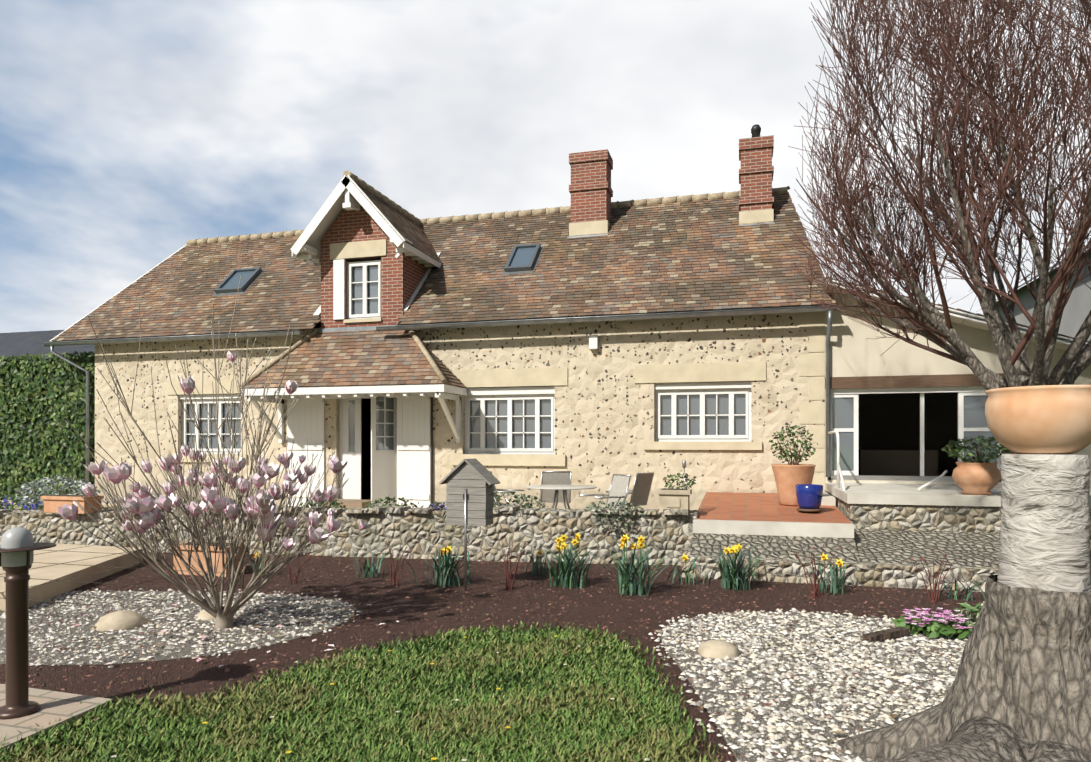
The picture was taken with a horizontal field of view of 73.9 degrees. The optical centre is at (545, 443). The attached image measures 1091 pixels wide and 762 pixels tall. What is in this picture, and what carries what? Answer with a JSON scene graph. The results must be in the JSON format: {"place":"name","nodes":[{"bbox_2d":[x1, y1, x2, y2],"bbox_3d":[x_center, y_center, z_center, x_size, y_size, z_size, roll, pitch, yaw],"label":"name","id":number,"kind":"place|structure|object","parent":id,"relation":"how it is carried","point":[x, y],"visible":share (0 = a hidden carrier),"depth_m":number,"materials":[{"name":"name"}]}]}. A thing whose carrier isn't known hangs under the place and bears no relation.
{"place":"outdoors","nodes":[
{"label":"outdoors","id":0,"kind":"place"},
{"bbox_2d":[0,330,94,358],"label":"neighbour house","id":1,"kind":"structure","parent":0,"point":[18,343],"depth_m":32.69,"materials":[{"name":"stone"}]},
{"bbox_2d":[0,684,112,752],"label":"paving path","id":2,"kind":"structure","parent":0,"point":[54,705],"depth_m":4.42,"materials":[{"name":"beige stone"}]},
{"bbox_2d":[0,527,56,719],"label":"bollard light","id":3,"kind":"object","parent":2,"relation":"on","point":[18,546],"visible":1,"depth_m":4.38,"materials":[{"name":"brown metal"}]},
{"bbox_2d":[0,621,736,761],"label":"ground","id":4,"kind":"structure","parent":0,"point":[440,690],"depth_m":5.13,"materials":[{"name":"plant"}]},
{"bbox_2d":[0,351,94,500],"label":"hedge","id":5,"kind":"object","parent":4,"relation":"on","point":[43,399],"visible":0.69,"depth_m":17.38,"materials":[{"name":"green plant"}]},
{"bbox_2d":[0,542,276,611],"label":"paved path","id":6,"kind":"structure","parent":4,"relation":"on","point":[58,569],"depth_m":8.84,"materials":[{"name":"stone"}]},
{"bbox_2d":[0,505,698,564],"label":"retaining wall","id":7,"kind":"structure","parent":4,"relation":"on","point":[426,531],"depth_m":10.58,"materials":[{"name":"beige stone"}]},
{"bbox_2d":[41,495,103,513],"bbox_3d":[-7.484,0.962,11.477,0.860,0.264,0.360,0,0,15],"label":"planter","id":8,"kind":"object","parent":7,"relation":"on","point":[52,503],"visible":0.76,"depth_m":11.36,"materials":[{"name":"ceramic"}]},
{"bbox_2d":[657,461,695,512],"bbox_3d":[1.887,0.613,10.347,0.529,0.720,0.632,0,0,15],"label":"stone planter","id":9,"kind":"object","parent":7,"relation":"on","point":[672,498],"visible":1,"depth_m":10.11,"materials":[{"name":"stone"}]},
{"bbox_2d":[0,552,984,761],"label":"garden beds","id":10,"kind":"object","parent":4,"relation":"on","point":[203,677],"visible":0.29,"depth_m":6.77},
{"bbox_2d":[173,541,244,576],"bbox_3d":[-4.366,1.501,9.427,0.860,0.384,0.420,0,0,15],"label":"planter","id":11,"kind":"object","parent":10,"relation":"on","point":[194,563],"visible":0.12,"depth_m":9.27,"materials":[{"name":"ceramic"}]},
{"bbox_2d":[48,277,398,666],"bbox_3d":[-2.873,0.088,6.654,3.020,3.324,2.700,0,0,-8],"label":"magnolia shrub","id":12,"kind":"object","parent":10,"relation":"on","point":[261,505],"visible":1,"depth_m":6.43,"materials":[{"name":"pink plant"}]},
{"bbox_2d":[439,458,500,590],"bbox_3d":[-0.876,0.937,8.425,0.633,1.510,0.340,0,0,15],"label":"birdhouse","id":13,"kind":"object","parent":10,"relation":"on","point":[470,483],"depth_m":8.30,"materials":[{"name":"grey wood"}]},
{"bbox_2d":[0,552,980,761],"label":"loose pebbles","id":14,"kind":"object","parent":10,"relation":"on","point":[747,719],"visible":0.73,"depth_m":5.87,"materials":[{"name":"white gravel"}]},
{"bbox_2d":[92,610,908,658],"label":"rocks","id":15,"kind":"object","parent":10,"relation":"on","point":[131,619],"visible":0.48,"depth_m":6.27,"materials":[{"name":"stone"}]},
{"bbox_2d":[278,536,955,602],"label":"rose bushes","id":16,"kind":"object","parent":10,"relation":"on","point":[815,579],"visible":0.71,"depth_m":8.01,"materials":[{"name":"brown plant"}]},
{"bbox_2d":[248,532,986,600],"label":"daffodils","id":17,"kind":"object","parent":10,"relation":"on","point":[567,576],"visible":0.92,"depth_m":8.42,"materials":[{"name":"green plant"}]},
{"bbox_2d":[891,601,982,638],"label":"pink flowers","id":18,"kind":"object","parent":10,"relation":"on","point":[933,625],"visible":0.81,"depth_m":6.39,"materials":[{"name":"pink plant"}]},
{"bbox_2d":[892,740,998,761],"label":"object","id":19,"kind":"object","parent":10,"relation":"on","point":[960,751],"visible":0.68,"depth_m":3.13,"materials":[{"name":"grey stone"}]},
{"bbox_2d":[833,454,1090,761],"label":"tree trunk","id":20,"kind":"object","parent":10,"relation":"on","point":[1019,690],"visible":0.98,"depth_m":3.30,"materials":[{"name":"grey wood"}]},
{"bbox_2d":[985,385,1090,453],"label":"terracotta bowl","id":21,"kind":"object","parent":20,"relation":"on","point":[1047,419],"visible":1,"depth_m":3.28,"materials":[{"name":"orange ceramic"}]},
{"bbox_2d":[777,0,1090,389],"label":"bare cherry tree","id":22,"kind":"object","parent":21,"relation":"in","point":[1071,365],"visible":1,"depth_m":7.56,"materials":[{"name":"brown plant"}]},
{"bbox_2d":[95,311,824,509],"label":"house","id":23,"kind":"structure","parent":0,"point":[714,402],"depth_m":14.13,"materials":[{"name":"stone"}]},
{"bbox_2d":[241,325,466,442],"bbox_3d":[-3.836,-1.216,14.503,4.470,2.418,1.193,0,0,15],"label":"porch canopy","id":24,"kind":"object","parent":23,"relation":"attached to","point":[349,362],"visible":0.96,"depth_m":14.38,"materials":[{"name":"brown tile"}]},
{"bbox_2d":[290,170,442,327],"bbox_3d":[-3.572,-3.877,16.270,2.595,3.280,3.418,0,0,15],"label":"dormer","id":25,"kind":"object","parent":23,"relation":"attached to","point":[354,223],"visible":0.98,"depth_m":15.13,"materials":[{"name":"brick"}]},
{"bbox_2d":[50,186,835,341],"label":"roof","id":26,"kind":"structure","parent":23,"relation":"on","point":[693,253],"depth_m":15.45,"materials":[{"name":"brown tile"}]},
{"bbox_2d":[212,267,265,295],"bbox_3d":[-7.318,-3.841,17.338,0.870,0.811,0.833,0,0,15],"label":"skylight","id":27,"kind":"object","parent":26,"relation":"on","point":[229,284],"visible":0.92,"depth_m":17.25,"materials":[{"name":"grey"}]},
{"bbox_2d":[501,243,543,274],"bbox_3d":[-0.477,-3.926,15.550,0.710,0.829,0.853,0,0,15],"label":"skylight","id":28,"kind":"object","parent":26,"relation":"on","point":[523,259],"visible":0.96,"depth_m":15.45,"materials":[{"name":"grey"}]},
{"bbox_2d":[567,149,612,237],"bbox_3d":[1.008,-5.410,16.144,0.900,1.995,0.705,0,0,15],"label":"chimney","id":29,"kind":"object","parent":26,"relation":"on","point":[590,190],"visible":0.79,"depth_m":15.89,"materials":[{"name":"brick"}]},
{"bbox_2d":[738,124,774,225],"bbox_3d":[4.396,-5.502,15.150,0.720,2.272,0.685,0,0,15],"label":"chimney","id":30,"kind":"object","parent":26,"relation":"attached to","point":[756,173],"visible":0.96,"depth_m":14.91,"materials":[{"name":"brick"}]},
{"bbox_2d":[44,305,841,481],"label":"gutters","id":31,"kind":"object","parent":23,"relation":"attached to","point":[51,345],"visible":0.92,"depth_m":13.72,"materials":[{"name":"metal"}]},
{"bbox_2d":[0,483,1090,591],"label":"terraces","id":32,"kind":"object","parent":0,"point":[880,534],"visible":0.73,"depth_m":9.43,"materials":[{"name":"stone"}]},
{"bbox_2d":[0,495,115,509],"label":"blue flowers","id":33,"kind":"object","parent":32,"relation":"on","point":[6,504],"visible":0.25,"depth_m":15.14,"materials":[{"name":"blue plant"}]},
{"bbox_2d":[15,475,193,509],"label":"flowering plants","id":34,"kind":"object","parent":32,"relation":"on","point":[31,489],"visible":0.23,"depth_m":14.97,"materials":[{"name":"green plant"}]},
{"bbox_2d":[172,491,643,531],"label":"trailing plants","id":35,"kind":"object","parent":32,"relation":"on","point":[528,505],"visible":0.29,"depth_m":10.97,"materials":[{"name":"green plant"}]},
{"bbox_2d":[489,471,524,505],"bbox_3d":[-0.682,0.931,11.681,0.610,0.940,0.506,0,0,15],"label":"chair","id":36,"kind":"object","parent":32,"relation":"on","point":[503,491],"visible":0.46,"depth_m":11.86,"materials":[{"name":"silver metal"}]},
{"bbox_2d":[539,471,571,508],"bbox_3d":[0.156,0.931,12.235,0.506,0.940,0.610,0,0,-5],"label":"chair","id":37,"kind":"object","parent":32,"relation":"on","point":[555,477],"visible":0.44,"depth_m":11.99,"materials":[{"name":"beige fabric"}]},
{"bbox_2d":[525,484,596,508],"bbox_3d":[0.238,1.028,11.272,1.130,0.711,1.130,0,0,15],"label":"terrace table","id":38,"kind":"object","parent":32,"relation":"on","point":[558,487],"visible":0.81,"depth_m":11.21,"materials":[{"name":"grey"}]},
{"bbox_2d":[579,474,630,507],"bbox_3d":[0.858,0.931,10.560,0.610,0.940,0.506,0,0,-25],"label":"chair","id":39,"kind":"object","parent":32,"relation":"on","point":[619,487],"visible":0.62,"depth_m":10.66,"materials":[{"name":"beige fabric"}]},
{"bbox_2d":[606,472,653,507],"bbox_3d":[1.334,0.931,11.520,0.610,0.940,0.506,0,0,40],"label":"chair","id":40,"kind":"object","parent":32,"relation":"on","point":[640,493],"visible":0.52,"depth_m":11.37,"materials":[{"name":"beige fabric"}]},
{"bbox_2d":[769,424,817,505],"bbox_3d":[3.858,0.330,11.325,0.726,1.265,0.735,0,0,15],"label":"potted shrub","id":41,"kind":"object","parent":32,"relation":"on","point":[789,476],"visible":0.98,"depth_m":11.14,"materials":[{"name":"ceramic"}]},
{"bbox_2d":[795,484,822,513],"bbox_3d":[3.798,0.803,10.448,0.380,0.400,0.380,0,0,15],"label":"blue glazed pot","id":42,"kind":"object","parent":32,"relation":"on","point":[809,497],"visible":0.98,"depth_m":10.31,"materials":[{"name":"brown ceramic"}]},
{"bbox_2d":[828,431,947,489],"bbox_3d":[5.420,0.422,11.340,1.680,1.242,2.320,0,0,15],"label":"handrail","id":43,"kind":"object","parent":32,"relation":"on","point":[839,474],"visible":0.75,"depth_m":11.29,"materials":[{"name":"white metal"}]},
{"bbox_2d":[823,277,1090,491],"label":"extension","id":44,"kind":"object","parent":32,"relation":"on","point":[902,412],"visible":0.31,"depth_m":12.56,"materials":[{"name":"beige paint"}]},
{"bbox_2d":[941,436,1011,494],"bbox_3d":[5.823,0.295,9.801,0.822,0.795,0.804,0,0,15],"label":"potted plant","id":45,"kind":"object","parent":32,"relation":"on","point":[976,476],"visible":0.96,"depth_m":9.63,"materials":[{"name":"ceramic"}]},
{"bbox_2d":[0,0,1090,332],"label":"sky","id":46,"kind":"structure","parent":0,"point":[132,131],"materials":[{"name":"white"}]},
{"bbox_2d":[978,243,1090,340],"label":"neighbour house","id":47,"kind":"structure","parent":0,"point":[1077,309],"depth_m":16.07,"materials":[{"name":"stone"}]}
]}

